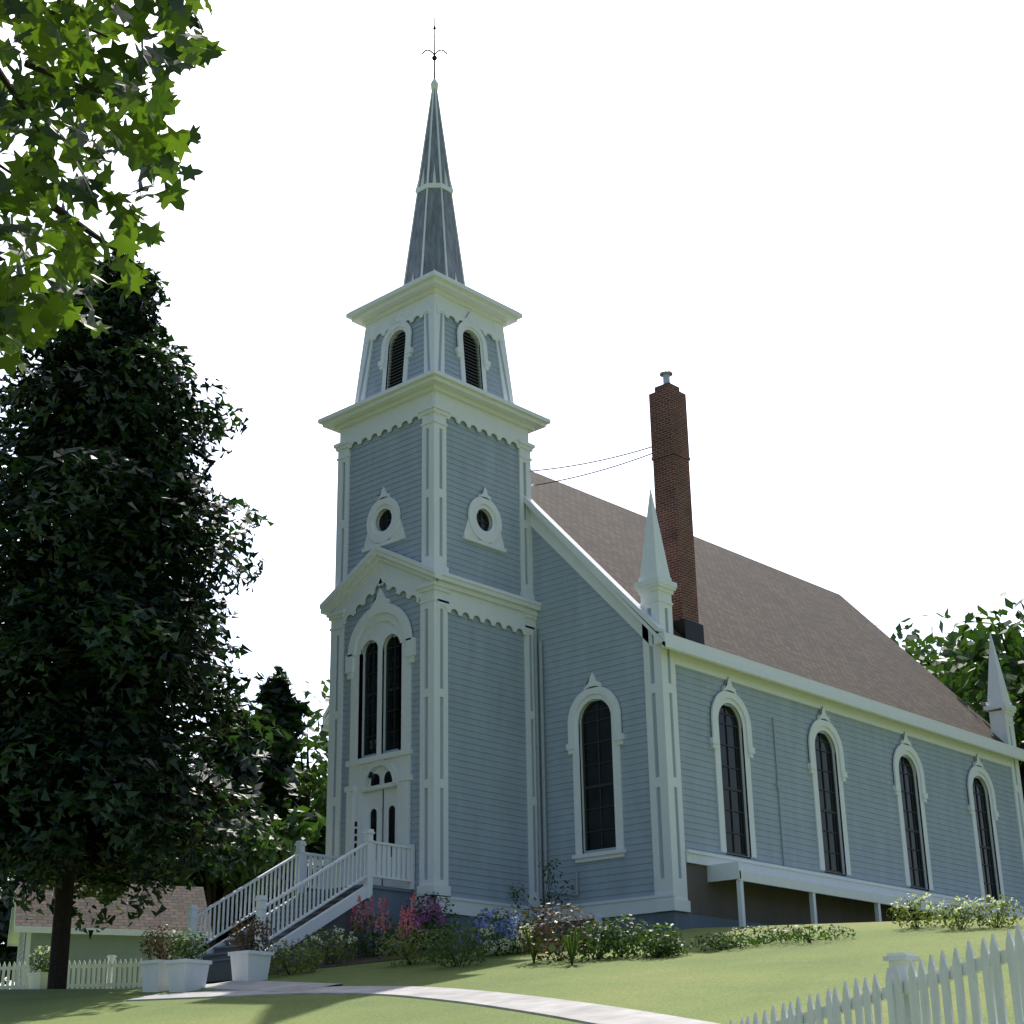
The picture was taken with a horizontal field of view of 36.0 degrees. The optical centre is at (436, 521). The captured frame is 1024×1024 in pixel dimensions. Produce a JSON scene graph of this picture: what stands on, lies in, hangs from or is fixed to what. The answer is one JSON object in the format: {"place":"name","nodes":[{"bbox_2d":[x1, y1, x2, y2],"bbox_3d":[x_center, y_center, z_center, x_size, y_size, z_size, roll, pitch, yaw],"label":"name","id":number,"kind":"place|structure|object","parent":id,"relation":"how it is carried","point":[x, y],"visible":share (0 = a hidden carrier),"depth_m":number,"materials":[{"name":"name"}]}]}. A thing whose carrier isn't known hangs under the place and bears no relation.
{"place":"outdoors","nodes":[
{"label":"outdoors","id":0,"kind":"place"},
{"bbox_2d":[0,0,226,376],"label":"maple branch","id":1,"kind":"object","parent":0,"point":[150,154],"visible":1,"depth_m":6.69,"materials":[{"name":"green plant"}]},
{"bbox_2d":[318,17,550,946],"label":"church tower","id":2,"kind":"structure","parent":0,"point":[430,607],"depth_m":43.27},
{"bbox_2d":[0,917,1023,1023],"bbox_3d":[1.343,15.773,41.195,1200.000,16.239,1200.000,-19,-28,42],"label":"terrain","id":3,"kind":"structure","parent":0,"point":[735,985],"depth_m":26.50,"materials":[{"name":"green plant"}]},
{"bbox_2d":[0,868,53,984],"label":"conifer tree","id":4,"kind":"object","parent":3,"relation":"on","point":[5,919],"visible":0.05,"depth_m":89.90,"materials":[{"name":"green plant"}]},
{"bbox_2d":[26,946,49,988],"bbox_3d":[-10.592,12.165,42.581,0.889,1.356,0.924,-19,-28,42],"label":"planter","id":5,"kind":"object","parent":3,"relation":"on","point":[38,980],"visible":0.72,"depth_m":42.37,"materials":[{"name":"ceramic"}]},
{"bbox_2d":[0,955,141,988],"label":"picket fence","id":6,"kind":"object","parent":3,"relation":"on","point":[111,966],"visible":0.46,"depth_m":44.90,"materials":[{"name":"white wood"}]},
{"bbox_2d":[3,773,188,971],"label":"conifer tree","id":7,"kind":"object","parent":3,"relation":"on","point":[13,959],"depth_m":87.78,"materials":[{"name":"green plant"}]},
{"bbox_2d":[7,882,211,988],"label":"house","id":8,"kind":"structure","parent":3,"relation":"on","point":[31,931],"depth_m":51.30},
{"bbox_2d":[0,237,292,988],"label":"broadleaf tree","id":9,"kind":"object","parent":3,"relation":"on","point":[105,620],"visible":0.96,"depth_m":39.87,"materials":[{"name":"leaves"},{"name":"bark"}]},
{"bbox_2d":[138,924,181,991],"bbox_3d":[-5.651,8.980,32.392,1.010,1.393,1.005,-19,-28,42],"label":"planter","id":10,"kind":"object","parent":3,"relation":"on","point":[154,973],"visible":0.84,"depth_m":32.15,"materials":[{"name":"ceramic"}]},
{"bbox_2d":[164,928,211,991],"bbox_3d":[-4.992,8.850,31.744,0.885,1.273,0.819,-19,-28,42],"label":"planter","id":11,"kind":"object","parent":3,"relation":"on","point":[188,972],"visible":1,"depth_m":31.52,"materials":[{"name":"ceramic"}]},
{"bbox_2d":[118,791,325,949],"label":"broadleaf tree","id":12,"kind":"object","parent":3,"relation":"on","point":[289,831],"visible":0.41,"depth_m":71.09,"materials":[{"name":"green plant"}]},
{"bbox_2d":[228,914,274,980],"bbox_3d":[-3.881,8.902,32.823,1.030,1.412,1.008,-19,-28,42],"label":"planter","id":13,"kind":"object","parent":3,"relation":"on","point":[247,964],"visible":1,"depth_m":32.59,"materials":[{"name":"ceramic"}]},
{"bbox_2d":[182,692,322,950],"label":"conifer tree","id":14,"kind":"object","parent":3,"relation":"on","point":[272,787],"visible":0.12,"depth_m":78.49,"materials":[{"name":"green plant"}]},
{"bbox_2d":[248,664,325,900],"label":"conifer tree","id":15,"kind":"object","parent":3,"relation":"on","point":[281,702],"visible":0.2,"depth_m":89.70,"materials":[{"name":"green plant"}]},
{"bbox_2d":[186,829,414,983],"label":"porch stairs","id":16,"kind":"structure","parent":3,"relation":"on","point":[301,913],"depth_m":38.29,"materials":[{"name":"paint"}]},
{"bbox_2d":[273,679,329,843],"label":"broadleaf tree","id":17,"kind":"object","parent":3,"relation":"on","point":[308,781],"visible":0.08,"depth_m":94.62,"materials":[{"name":"green plant"}]},
{"bbox_2d":[294,755,327,812],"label":"broadleaf tree","id":18,"kind":"object","parent":3,"relation":"on","point":[313,810],"visible":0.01,"depth_m":104.50,"materials":[{"name":"green plant"}]},
{"bbox_2d":[226,939,589,981],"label":"flowerbed soil","id":19,"kind":"structure","parent":3,"relation":"on","point":[362,959],"depth_m":35.55,"materials":[{"name":"brown soil"}]},
{"bbox_2d":[126,980,718,1023],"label":"concrete path","id":20,"kind":"structure","parent":3,"relation":"on","point":[581,1012],"depth_m":24.96,"materials":[{"name":"grey concrete"}]},
{"bbox_2d":[261,858,1023,974],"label":"flowerbed plants","id":21,"kind":"object","parent":3,"relation":"on","point":[433,939],"visible":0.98,"depth_m":31.25,"materials":[{"name":"leaves"},{"name":"bark"},{"name":"flower petals"}]},
{"bbox_2d":[321,471,1023,941],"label":"church nave","id":22,"kind":"structure","parent":3,"relation":"on","point":[899,771],"depth_m":43.87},
{"bbox_2d":[529,447,651,486],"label":"power lines","id":23,"kind":"object","parent":22,"relation":"attached to","point":[530,470],"visible":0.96,"depth_m":45.41,"materials":[{"name":"metal"}]},
{"bbox_2d":[534,628,784,940],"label":"downpipes","id":24,"kind":"object","parent":22,"relation":"attached to","point":[598,918],"visible":0.85,"depth_m":42.70,"materials":[{"name":"blue metal"}]},
{"bbox_2d":[649,370,704,644],"bbox_3d":[6.626,-0.178,43.830,0.880,8.890,0.840,-19,-28,42],"label":"chimney","id":25,"kind":"object","parent":22,"relation":"attached to","point":[670,458],"visible":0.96,"depth_m":43.76,"materials":[{"name":"brick"}]},
{"bbox_2d":[729,924,1023,1023],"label":"picket fence","id":26,"kind":"object","parent":3,"relation":"on","point":[905,985],"visible":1,"depth_m":12.13,"materials":[{"name":"white wood"}]},
{"bbox_2d":[876,612,1001,686],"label":"broadleaf tree","id":27,"kind":"object","parent":3,"relation":"on","point":[898,628],"visible":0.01,"depth_m":69.55,"materials":[{"name":"green plant"}]},
{"bbox_2d":[890,601,1023,771],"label":"broadleaf tree","id":28,"kind":"object","parent":3,"relation":"on","point":[965,629],"visible":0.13,"depth_m":62.21,"materials":[{"name":"green plant"}]},
{"bbox_2d":[907,591,1023,800],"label":"broadleaf tree","id":29,"kind":"object","parent":3,"relation":"on","point":[976,694],"visible":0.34,"depth_m":60.96,"materials":[{"name":"green plant"}]},
{"bbox_2d":[0,0,1023,985],"label":"sky","id":30,"kind":"structure","parent":0,"point":[808,215],"materials":[{"name":"white"}]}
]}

